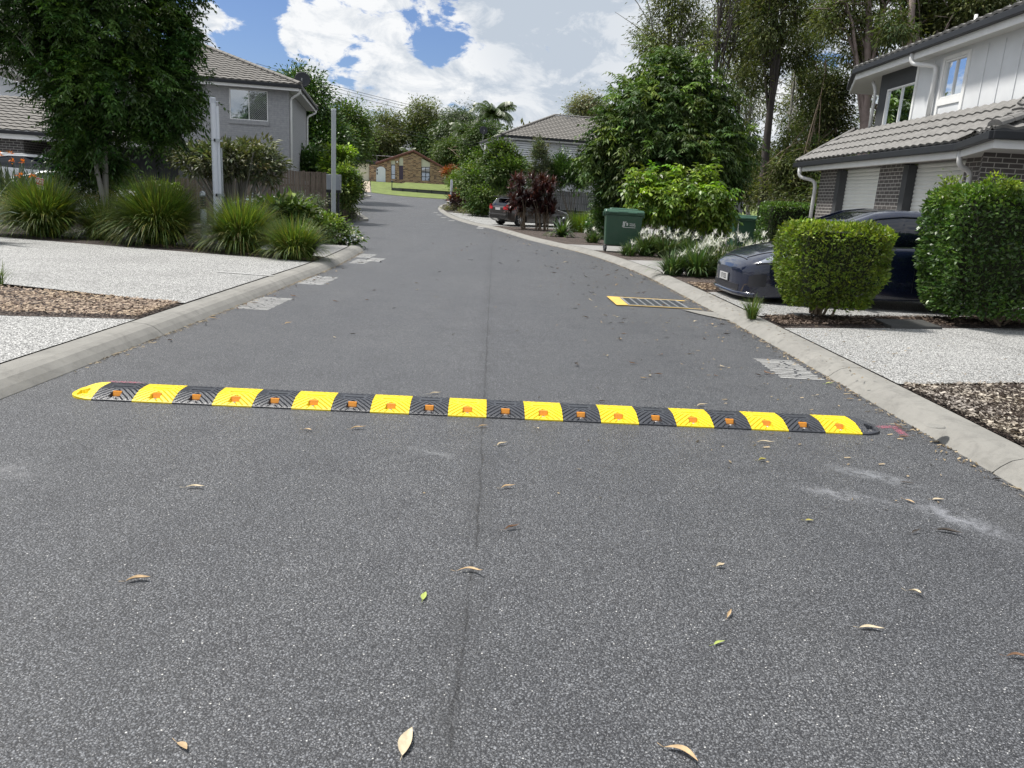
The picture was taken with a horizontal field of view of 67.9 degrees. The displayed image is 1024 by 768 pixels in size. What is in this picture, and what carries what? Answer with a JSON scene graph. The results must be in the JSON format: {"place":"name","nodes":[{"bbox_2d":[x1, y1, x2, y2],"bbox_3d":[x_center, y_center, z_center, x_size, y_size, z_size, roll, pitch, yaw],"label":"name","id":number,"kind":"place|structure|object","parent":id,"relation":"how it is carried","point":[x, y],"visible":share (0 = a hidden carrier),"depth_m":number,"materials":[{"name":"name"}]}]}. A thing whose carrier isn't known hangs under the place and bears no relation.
{"place":"outdoors","nodes":[
{"label":"outdoors","id":0,"kind":"place"},
{"bbox_2d":[0,316,134,362],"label":"driveway","id":1,"kind":"structure","parent":0,"point":[21,335],"depth_m":6.29,"materials":[{"name":"concrete"}]},
{"bbox_2d":[0,237,308,302],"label":"driveway","id":2,"kind":"structure","parent":0,"point":[179,276],"depth_m":10.71,"materials":[{"name":"concrete"}]},
{"bbox_2d":[0,223,348,363],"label":"verge","id":3,"kind":"structure","parent":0,"point":[177,243],"depth_m":10.16,"materials":[{"name":"soil"}]},
{"bbox_2d":[0,151,39,223],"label":"bird of paradise plant","id":4,"kind":"object","parent":3,"relation":"on","point":[7,180],"visible":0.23,"depth_m":18.80,"materials":[{"name":"green plant"}]},
{"bbox_2d":[0,286,181,318],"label":"garden bed","id":5,"kind":"object","parent":3,"relation":"on","point":[66,314],"visible":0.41,"depth_m":7.36,"materials":[{"name":"soil"}]},
{"bbox_2d":[0,0,229,207],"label":"broadleaf tree","id":6,"kind":"object","parent":3,"relation":"on","point":[74,67],"visible":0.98,"depth_m":15.88,"materials":[{"name":"green plant"}]},
{"bbox_2d":[0,231,322,261],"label":"garden bed","id":7,"kind":"object","parent":3,"relation":"on","point":[81,241],"visible":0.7,"depth_m":14.54,"materials":[{"name":"brown soil"}]},
{"bbox_2d":[0,169,98,240],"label":"grass tuft","id":8,"kind":"object","parent":7,"relation":"on","point":[43,212],"visible":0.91,"depth_m":14.94,"materials":[{"name":"plant"}]},
{"bbox_2d":[53,191,135,240],"bbox_3d":[-8.383,-3.474,15.591,2.032,1.051,2.158,3,14,0],"label":"grass tuft","id":9,"kind":"object","parent":7,"relation":"on","point":[88,222],"visible":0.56,"depth_m":15.34,"materials":[{"name":"plant"}]},
{"bbox_2d":[82,166,223,248],"bbox_3d":[-6.981,-3.504,14.978,2.849,1.554,2.852,-10,19,-42],"label":"grass tuft","id":10,"kind":"object","parent":7,"relation":"on","point":[161,215],"visible":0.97,"depth_m":14.57,"materials":[{"name":"plant"}]},
{"bbox_2d":[184,187,289,255],"bbox_3d":[-5.160,-3.111,14.434,2.406,1.252,2.472,3,14,0],"label":"grass tuft","id":11,"kind":"object","parent":7,"relation":"on","point":[234,229],"visible":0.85,"depth_m":14.09,"materials":[{"name":"plant"}]},
{"bbox_2d":[249,212,338,261],"bbox_3d":[-3.913,-2.699,13.752,1.852,0.912,1.878,3,14,0],"label":"grass tuft","id":12,"kind":"object","parent":7,"relation":"on","point":[289,242],"visible":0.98,"depth_m":13.51,"materials":[{"name":"plant"}]},
{"bbox_2d":[209,97,224,241],"bbox_3d":[-6.370,-4.591,16.481,0.252,3.080,0.173,3,14,0],"label":"totem post","id":13,"kind":"object","parent":3,"relation":"on","point":[217,168],"visible":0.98,"depth_m":16.38,"materials":[{"name":"grey metal"}]},
{"bbox_2d":[163,131,297,208],"bbox_3d":[-7.838,-5.546,20.815,3.665,2.789,2.952,3,14,0],"label":"frangipani bush","id":14,"kind":"object","parent":3,"relation":"on","point":[245,155],"visible":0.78,"depth_m":20.49,"materials":[{"name":"green plant"}]},
{"bbox_2d":[247,184,324,230],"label":"garden shrub","id":15,"kind":"object","parent":3,"relation":"on","point":[296,206],"visible":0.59,"depth_m":17.83,"materials":[{"name":"green plant"}]},
{"bbox_2d":[305,208,369,247],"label":"garden shrub","id":16,"kind":"object","parent":3,"relation":"on","point":[337,222],"visible":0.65,"depth_m":18.35,"materials":[{"name":"green plant"}]},
{"bbox_2d":[331,108,335,216],"bbox_3d":[-5.559,-6.605,23.689,0.132,3.740,0.132,-3,15,-24],"label":"square post","id":17,"kind":"object","parent":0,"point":[333,160],"visible":0.76,"depth_m":23.56,"materials":[{"name":"grey metal"}]},
{"bbox_2d":[371,181,421,194],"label":"lawn","id":18,"kind":"structure","parent":0,"point":[381,187],"depth_m":90.71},
{"bbox_2d":[392,182,452,190],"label":"lawn","id":19,"kind":"structure","parent":0,"point":[426,186],"depth_m":92.75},
{"bbox_2d":[0,187,1023,767],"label":"road","id":20,"kind":"structure","parent":0,"point":[272,609],"depth_m":3.10,"materials":[{"name":"asphalt"}]},
{"bbox_2d":[0,152,52,177],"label":"parked car","id":21,"kind":"object","parent":20,"relation":"on","point":[16,157],"visible":0.17,"depth_m":26.04,"materials":[{"name":"white paint"}]},
{"bbox_2d":[0,218,363,399],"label":"kerb","id":22,"kind":"structure","parent":20,"relation":"on","point":[18,375],"depth_m":6.57,"materials":[{"name":"concrete"}]},
{"bbox_2d":[75,251,363,371],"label":"gutter litter","id":23,"kind":"object","parent":20,"relation":"on","point":[274,291],"visible":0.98,"depth_m":8.29,"materials":[{"name":"brown plant"}]},
{"bbox_2d":[310,141,361,216],"bbox_3d":[-7.851,-9.067,33.950,1.913,3.464,2.168,14,17,36],"label":"garden shrub","id":24,"kind":"object","parent":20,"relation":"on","point":[343,153],"visible":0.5,"depth_m":33.45,"materials":[{"name":"green plant"}]},
{"bbox_2d":[326,159,366,222],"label":"garden shrub","id":25,"kind":"object","parent":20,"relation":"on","point":[350,193],"visible":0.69,"depth_m":32.01,"materials":[{"name":"green plant"}]},
{"bbox_2d":[72,382,879,434],"bbox_3d":[-0.172,0.148,5.114,5.371,0.054,0.400,3,14,-3],"label":"speed hump","id":26,"kind":"object","parent":20,"relation":"on","point":[404,405],"visible":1,"depth_m":5.01,"materials":[{"name":"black rubber"}]},
{"bbox_2d":[607,296,693,308],"bbox_3d":[2.059,-1.188,11.116,1.230,0.022,0.940,3,14,-2],"label":"storm drain","id":27,"kind":"object","parent":20,"relation":"on","point":[644,302],"visible":0.99,"depth_m":11.07,"materials":[{"name":"yellow paint"}]},
{"bbox_2d":[423,232,984,508],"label":"leaf litter","id":28,"kind":"object","parent":20,"relation":"on","point":[722,377],"visible":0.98,"depth_m":6.15,"materials":[{"name":"brown plant"}]},
{"bbox_2d":[438,203,1023,491],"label":"kerb","id":29,"kind":"structure","parent":20,"relation":"on","point":[996,454],"depth_m":6.17,"materials":[{"name":"concrete"}]},
{"bbox_2d":[740,296,766,319],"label":"grass tuft","id":30,"kind":"object","parent":29,"relation":"on","point":[751,311],"visible":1,"depth_m":9.34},
{"bbox_2d":[546,244,1023,496],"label":"gutter litter","id":31,"kind":"object","parent":20,"relation":"on","point":[814,372],"visible":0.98,"depth_m":6.68,"materials":[{"name":"brown plant"}]},
{"bbox_2d":[753,358,823,379],"bbox_3d":[2.542,-0.141,7.015,0.397,0.001,0.800,3,14,0],"label":"stencil mark","id":32,"kind":"object","parent":20,"relation":"on","point":[782,364],"visible":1,"depth_m":6.97,"materials":[{"name":"white paint"}]},
{"bbox_2d":[15,0,1009,156],"label":"sky","id":33,"kind":"structure","parent":0,"point":[524,53],"materials":[{"name":"white"}]},
{"bbox_2d":[448,212,664,233],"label":"driveway","id":34,"kind":"structure","parent":0,"point":[486,220],"depth_m":42.45,"materials":[{"name":"concrete"}]},
{"bbox_2d":[489,195,568,226],"bbox_3d":[0.963,-9.045,39.861,4.360,1.484,2.116,-8,18,-38],"label":"parked car","id":35,"kind":"object","parent":34,"relation":"on","point":[497,207],"visible":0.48,"depth_m":38.72,"materials":[{"name":"brown paint"}]},
{"bbox_2d":[421,191,757,215],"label":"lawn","id":36,"kind":"structure","parent":0,"point":[440,196],"depth_m":82.47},
{"bbox_2d":[556,82,610,117],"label":"gum tree","id":37,"kind":"object","parent":36,"relation":"on","point":[580,108],"visible":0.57,"depth_m":86.08,"materials":[{"name":"green plant"}]},
{"bbox_2d":[370,175,808,207],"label":"ground","id":38,"kind":"structure","parent":0,"point":[743,200],"depth_m":115.00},
{"bbox_2d":[0,51,193,185],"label":"two storey house","id":39,"kind":"structure","parent":38,"relation":"on","point":[14,114],"depth_m":27.84,"materials":[{"name":"concrete"}]},
{"bbox_2d":[175,178,213,222],"bbox_3d":[-10.782,-6.298,26.437,1.688,1.640,0.093,-7,17,-35],"label":"paling fence","id":40,"kind":"object","parent":38,"relation":"on","point":[193,183],"visible":0.16,"depth_m":26.24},
{"bbox_2d":[225,170,327,210],"bbox_3d":[-8.833,-7.009,28.707,3.783,2.147,0.094,-3,15,-24],"label":"paling fence","id":41,"kind":"object","parent":38,"relation":"on","point":[317,181],"visible":0.2,"depth_m":28.88,"materials":[{"name":"wood"}]},
{"bbox_2d":[327,86,387,179],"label":"broadleaf tree","id":42,"kind":"object","parent":38,"relation":"on","point":[359,118],"visible":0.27,"depth_m":58.38,"materials":[{"name":"green plant"}]},
{"bbox_2d":[368,102,410,141],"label":"background tree","id":43,"kind":"object","parent":38,"relation":"on","point":[381,117],"visible":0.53,"depth_m":120.99,"materials":[{"name":"green plant"}]},
{"bbox_2d":[368,114,415,164],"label":"background tree","id":44,"kind":"object","parent":38,"relation":"on","point":[392,143],"visible":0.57,"depth_m":116.49,"materials":[{"name":"green plant"}]},
{"bbox_2d":[356,150,444,183],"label":"brick house","id":45,"kind":"structure","parent":38,"relation":"on","point":[412,166],"depth_m":104.28,"materials":[{"name":"brown brick"}]},
{"bbox_2d":[389,93,446,144],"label":"background tree","id":46,"kind":"object","parent":38,"relation":"on","point":[421,117],"visible":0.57,"depth_m":122.50,"materials":[{"name":"green plant"}]},
{"bbox_2d":[407,115,457,167],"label":"background tree","id":47,"kind":"object","parent":38,"relation":"on","point":[421,147],"visible":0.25,"depth_m":121.17,"materials":[{"name":"green plant"}]},
{"bbox_2d":[421,99,483,147],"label":"background tree","id":48,"kind":"object","parent":38,"relation":"on","point":[443,129],"visible":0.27,"depth_m":117.66,"materials":[{"name":"green plant"}]},
{"bbox_2d":[426,131,483,166],"bbox_3d":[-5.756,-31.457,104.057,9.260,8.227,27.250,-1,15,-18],"label":"background tree","id":49,"kind":"object","parent":38,"relation":"on","point":[447,155],"visible":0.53,"depth_m":111.66,"materials":[{"name":"green plant"}]},
{"bbox_2d":[443,115,512,162],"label":"background tree","id":50,"kind":"object","parent":38,"relation":"on","point":[474,135],"visible":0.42,"depth_m":94.57,"materials":[{"name":"green plant"}]},
{"bbox_2d":[469,100,516,128],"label":"palm tree","id":51,"kind":"object","parent":38,"relation":"on","point":[492,111],"visible":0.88,"depth_m":105.22,"materials":[{"name":"green plant"}]},
{"bbox_2d":[568,244,726,253],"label":"path","id":52,"kind":"structure","parent":0,"point":[599,247],"depth_m":23.95,"materials":[{"name":"concrete"}]},
{"bbox_2d":[726,215,761,248],"bbox_3d":[8.015,-5.185,26.189,1.190,1.238,0.808,2,14,-6],"label":"wheelie bin","id":53,"kind":"object","parent":52,"relation":"on","point":[748,222],"visible":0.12,"depth_m":25.86,"materials":[{"name":"green plastic"}]},
{"bbox_2d":[442,204,1023,447],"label":"verge","id":54,"kind":"structure","parent":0,"point":[450,211],"depth_m":7.98,"materials":[{"name":"soil"}]},
{"bbox_2d":[449,158,508,216],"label":"garden shrub","id":55,"kind":"object","parent":54,"relation":"on","point":[470,182],"visible":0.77,"depth_m":47.59,"materials":[{"name":"green plant"}]},
{"bbox_2d":[473,131,538,195],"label":"garden shrub","id":56,"kind":"object","parent":54,"relation":"on","point":[500,161],"visible":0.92,"depth_m":44.17,"materials":[{"name":"green plant"}]},
{"bbox_2d":[471,207,592,217],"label":"retaining wall","id":57,"kind":"structure","parent":54,"relation":"on","point":[575,210],"depth_m":51.02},
{"bbox_2d":[505,189,595,210],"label":"paling fence","id":58,"kind":"object","parent":57,"relation":"on","point":[580,203],"visible":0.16,"depth_m":50.97,"materials":[{"name":"wood"}]},
{"bbox_2d":[525,133,554,194],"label":"garden shrub","id":59,"kind":"object","parent":54,"relation":"on","point":[538,148],"visible":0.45,"depth_m":47.71,"materials":[{"name":"green plant"}]},
{"bbox_2d":[479,114,632,213],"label":"two storey house","id":60,"kind":"structure","parent":54,"relation":"on","point":[554,129],"depth_m":56.30,"materials":[{"name":"concrete"}]},
{"bbox_2d":[545,142,592,219],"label":"garden shrub","id":61,"kind":"object","parent":54,"relation":"on","point":[562,164],"visible":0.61,"depth_m":48.29,"materials":[{"name":"green plant"}]},
{"bbox_2d":[495,226,738,247],"bbox_3d":[3.039,-6.335,32.410,8.810,0.078,12.900,-3,15,-25],"label":"garden bed","id":62,"kind":"object","parent":54,"relation":"on","point":[537,233],"visible":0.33,"depth_m":30.37,"materials":[{"name":"brown soil"}]},
{"bbox_2d":[502,168,560,230],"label":"cordyline shrub","id":63,"kind":"object","parent":62,"relation":"on","point":[541,186],"visible":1,"depth_m":34.55,"materials":[{"name":"red plant"}]},
{"bbox_2d":[543,217,579,237],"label":"flowering plant","id":64,"kind":"object","parent":62,"relation":"on","point":[561,230],"visible":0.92,"depth_m":29.77,"materials":[{"name":"green plant"}]},
{"bbox_2d":[562,210,595,232],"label":"shrub","id":65,"kind":"object","parent":62,"relation":"on","point":[576,222],"visible":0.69,"depth_m":35.31,"materials":[{"name":"green plant"}]},
{"bbox_2d":[577,186,629,239],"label":"round shrub","id":66,"kind":"object","parent":62,"relation":"on","point":[597,205],"visible":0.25,"depth_m":29.68,"materials":[{"name":"green plant"}]},
{"bbox_2d":[563,37,775,237],"bbox_3d":[6.228,-9.238,29.286,6.899,7.606,6.160,-9,19,-42],"label":"fig tree","id":67,"kind":"object","parent":62,"relation":"on","point":[685,116],"visible":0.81,"depth_m":27.94,"materials":[{"name":"green plant"}]},
{"bbox_2d":[598,251,677,260],"bbox_3d":[6.059,-3.525,21.551,7.510,0.048,3.411,0,14,-15],"label":"garden bed","id":68,"kind":"object","parent":54,"relation":"on","point":[639,257],"visible":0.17,"depth_m":20.37,"materials":[{"name":"brown soil"}]},
{"bbox_2d":[603,208,644,251],"bbox_3d":[3.191,-4.444,21.976,1.190,1.238,0.808,4,14,2],"label":"wheelie bin","id":69,"kind":"object","parent":68,"relation":"on","point":[622,225],"visible":0.95,"depth_m":21.66,"materials":[{"name":"green plastic"}]},
{"bbox_2d":[626,228,665,256],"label":"spider lily","id":70,"kind":"object","parent":68,"relation":"on","point":[641,242],"visible":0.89,"depth_m":20.75,"materials":[{"name":"green plant"}]},
{"bbox_2d":[644,225,685,257],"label":"spider lily","id":71,"kind":"object","parent":68,"relation":"on","point":[667,244],"visible":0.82,"depth_m":20.47,"materials":[{"name":"green plant"}]},
{"bbox_2d":[617,0,723,78],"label":"eucalyptus tree","id":72,"kind":"object","parent":54,"relation":"on","point":[681,12],"visible":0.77,"depth_m":43.40,"materials":[{"name":"green plant"}]},
{"bbox_2d":[617,157,744,245],"bbox_3d":[5.120,-5.450,23.232,3.885,3.048,2.312,3,14,0],"label":"bright shrub","id":73,"kind":"object","parent":54,"relation":"on","point":[700,198],"visible":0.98,"depth_m":22.92,"materials":[{"name":"green plant"}]},
{"bbox_2d":[670,274,725,291],"bbox_3d":[5.849,-1.929,14.788,6.716,0.062,3.252,-1,15,-18],"label":"garden bed","id":74,"kind":"object","parent":54,"relation":"on","point":[687,279],"visible":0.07,"depth_m":14.33,"materials":[{"name":"brown soil"}]},
{"bbox_2d":[0,281,719,315],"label":"bark chips","id":75,"kind":"object","parent":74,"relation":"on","point":[151,304],"visible":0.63,"depth_m":7.57,"materials":[{"name":"wood"}]},
{"bbox_2d":[641,246,692,275],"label":"spider lily","id":76,"kind":"object","parent":74,"relation":"on","point":[669,268],"visible":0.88,"depth_m":15.01,"materials":[{"name":"green plant"}]},
{"bbox_2d":[665,242,722,277],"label":"spider lily","id":77,"kind":"object","parent":74,"relation":"on","point":[699,265],"visible":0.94,"depth_m":14.84,"materials":[{"name":"green plant"}]},
{"bbox_2d":[694,232,739,275],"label":"spider lily","id":78,"kind":"object","parent":74,"relation":"on","point":[720,247],"visible":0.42,"depth_m":15.25,"materials":[{"name":"white plant"}]},
{"bbox_2d":[690,0,758,94],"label":"eucalyptus tree","id":79,"kind":"object","parent":54,"relation":"on","point":[722,47],"visible":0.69,"depth_m":40.78,"materials":[{"name":"green plant"}]},
{"bbox_2d":[685,0,763,209],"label":"eucalyptus tree","id":80,"kind":"object","parent":54,"relation":"on","point":[712,37],"visible":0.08,"depth_m":47.61,"materials":[{"name":"green plant"}]},
{"bbox_2d":[719,0,834,214],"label":"eucalyptus tree","id":81,"kind":"object","parent":54,"relation":"on","point":[771,29],"visible":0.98,"depth_m":38.56,"materials":[{"name":"green plant"}]},
{"bbox_2d":[752,200,815,243],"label":"clipped hedge","id":82,"kind":"object","parent":54,"relation":"on","point":[772,217],"visible":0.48,"depth_m":23.64,"materials":[{"name":"green plant"}]},
{"bbox_2d":[711,50,877,214],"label":"eucalyptus tree","id":83,"kind":"object","parent":54,"relation":"on","point":[751,113],"visible":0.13,"depth_m":56.41,"materials":[{"name":"green plant"}]},
{"bbox_2d":[735,135,868,215],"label":"bushland undergrowth","id":84,"kind":"object","parent":54,"relation":"on","point":[802,197],"visible":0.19,"depth_m":39.75,"materials":[{"name":"green plant"}]},
{"bbox_2d":[762,0,851,200],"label":"eucalyptus tree","id":85,"kind":"object","parent":54,"relation":"on","point":[790,131],"visible":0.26,"depth_m":42.81,"materials":[{"name":"green plant"}]},
{"bbox_2d":[755,60,859,201],"bbox_3d":[14.914,-11.348,37.599,5.583,9.066,4.192,3,14,0],"label":"eucalyptus tree","id":86,"kind":"object","parent":54,"relation":"on","point":[828,108],"visible":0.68,"depth_m":36.96,"materials":[{"name":"green plant"}]},
{"bbox_2d":[800,0,898,154],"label":"eucalyptus tree","id":87,"kind":"object","parent":54,"relation":"on","point":[862,50],"visible":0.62,"depth_m":35.06,"materials":[{"name":"green plant"}]},
{"bbox_2d":[761,317,1023,327],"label":"garden bed","id":88,"kind":"object","parent":54,"relation":"on","point":[847,325],"visible":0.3,"depth_m":9.50,"materials":[{"name":"brown soil"}]},
{"bbox_2d":[766,216,899,315],"bbox_3d":[3.929,-1.499,9.616,1.577,1.239,1.224,3,14,0],"label":"clipped hedge","id":89,"kind":"object","parent":88,"relation":"on","point":[833,264],"visible":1,"depth_m":9.24,"materials":[{"name":"green plant"}]},
{"bbox_2d":[763,313,1023,325],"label":"bark chips","id":90,"kind":"object","parent":88,"relation":"on","point":[800,319],"visible":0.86,"depth_m":9.80,"materials":[{"name":"wood"}]},
{"bbox_2d":[912,168,1023,326],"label":"clipped hedge","id":91,"kind":"object","parent":88,"relation":"on","point":[978,241],"visible":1,"depth_m":9.56,"materials":[{"name":"green plant"}]},
{"bbox_2d":[793,0,1023,218],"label":"two storey house","id":92,"kind":"structure","parent":54,"relation":"on","point":[951,100],"depth_m":16.70,"materials":[{"name":"grey brick"}]},
{"bbox_2d":[842,167,879,209],"bbox_3d":[9.012,-4.319,19.724,0.020,2.480,2.320,3,14,0],"label":"roller door","id":93,"kind":"structure","parent":92,"relation":"in","point":[861,186],"depth_m":19.70,"materials":[{"name":"metal"}]},
{"bbox_2d":[882,82,914,124],"bbox_3d":[9.942,-6.921,19.059,0.512,1.030,1.550,3,14,0],"label":"window","id":94,"kind":"structure","parent":92,"relation":"in","point":[898,99],"depth_m":19.14,"materials":[{"name":"white glass"}]},
{"bbox_2d":[910,160,965,211],"bbox_3d":[8.959,-3.429,16.133,0.020,2.480,2.220,3,14,0],"label":"roller door","id":95,"kind":"structure","parent":92,"relation":"in","point":[927,173],"depth_m":16.42,"materials":[{"name":"metal"}]},
{"bbox_2d":[939,54,967,98],"bbox_3d":[9.877,-6.670,16.562,0.512,0.800,0.880,3,14,0],"label":"window","id":96,"kind":"structure","parent":92,"relation":"in","point":[954,70],"depth_m":16.62,"materials":[{"name":"white glass"}]},
{"bbox_2d":[858,0,984,54],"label":"eucalyptus tree","id":97,"kind":"object","parent":54,"relation":"on","point":[902,29],"visible":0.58,"depth_m":32.32,"materials":[{"name":"green plant"}]},
{"bbox_2d":[903,380,1023,445],"bbox_3d":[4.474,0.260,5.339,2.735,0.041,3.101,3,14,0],"label":"bark chips","id":98,"kind":"object","parent":54,"relation":"on","point":[969,412],"visible":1,"depth_m":5.64,"materials":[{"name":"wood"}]},
{"bbox_2d":[920,0,1022,37],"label":"eucalyptus tree","id":99,"kind":"object","parent":54,"relation":"on","point":[989,6],"visible":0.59,"depth_m":31.50,"materials":[{"name":"green plant"}]},
{"bbox_2d":[710,292,1022,316],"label":"driveway","id":100,"kind":"structure","parent":0,"point":[882,308],"depth_m":11.07,"materials":[{"name":"concrete"}]},
{"bbox_2d":[713,208,1013,312],"bbox_3d":[5.630,-1.968,11.769,4.718,1.444,2.146,1,14,-3],"label":"parked car","id":101,"kind":"object","parent":100,"relation":"on","point":[746,271],"visible":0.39,"depth_m":10.99,"materials":[{"name":"blue paint"}]},
{"bbox_2d":[785,328,1023,383],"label":"driveway","id":102,"kind":"structure","parent":0,"point":[976,354],"depth_m":7.80,"materials":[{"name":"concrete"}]},
{"bbox_2d":[874,319,941,328],"bbox_3d":[4.972,-0.755,9.567,0.870,0.035,0.480,-2,18,-19],"label":"pit cover","id":103,"kind":"object","parent":102,"relation":"on","point":[903,324],"visible":0.93,"depth_m":9.46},
{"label":"verge","id":104,"kind":"structure","parent":0,"visible":0},
{"bbox_2d":[115,44,317,199],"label":"two storey house","id":105,"kind":"structure","parent":104,"relation":"on","point":[250,97],"depth_m":32.40,"materials":[{"name":"paint"}]},
{"bbox_2d":[229,88,267,121],"bbox_3d":[-11.204,-11.890,32.465,1.618,1.220,0.791,3,14,0],"label":"window","id":106,"kind":"structure","parent":105,"relation":"in","point":[244,104],"depth_m":32.26,"materials":[{"name":"clear glass"}]},
{"bbox_2d":[299,140,327,189],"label":"hedge","id":107,"kind":"object","parent":104,"relation":"on","point":[309,157],"visible":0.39,"depth_m":37.82,"materials":[{"name":"green plant"}]},
{"bbox_2d":[267,54,368,196],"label":"broadleaf tree","id":108,"kind":"object","parent":104,"relation":"on","point":[319,127],"visible":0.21,"depth_m":48.50,"materials":[{"name":"green plant"}]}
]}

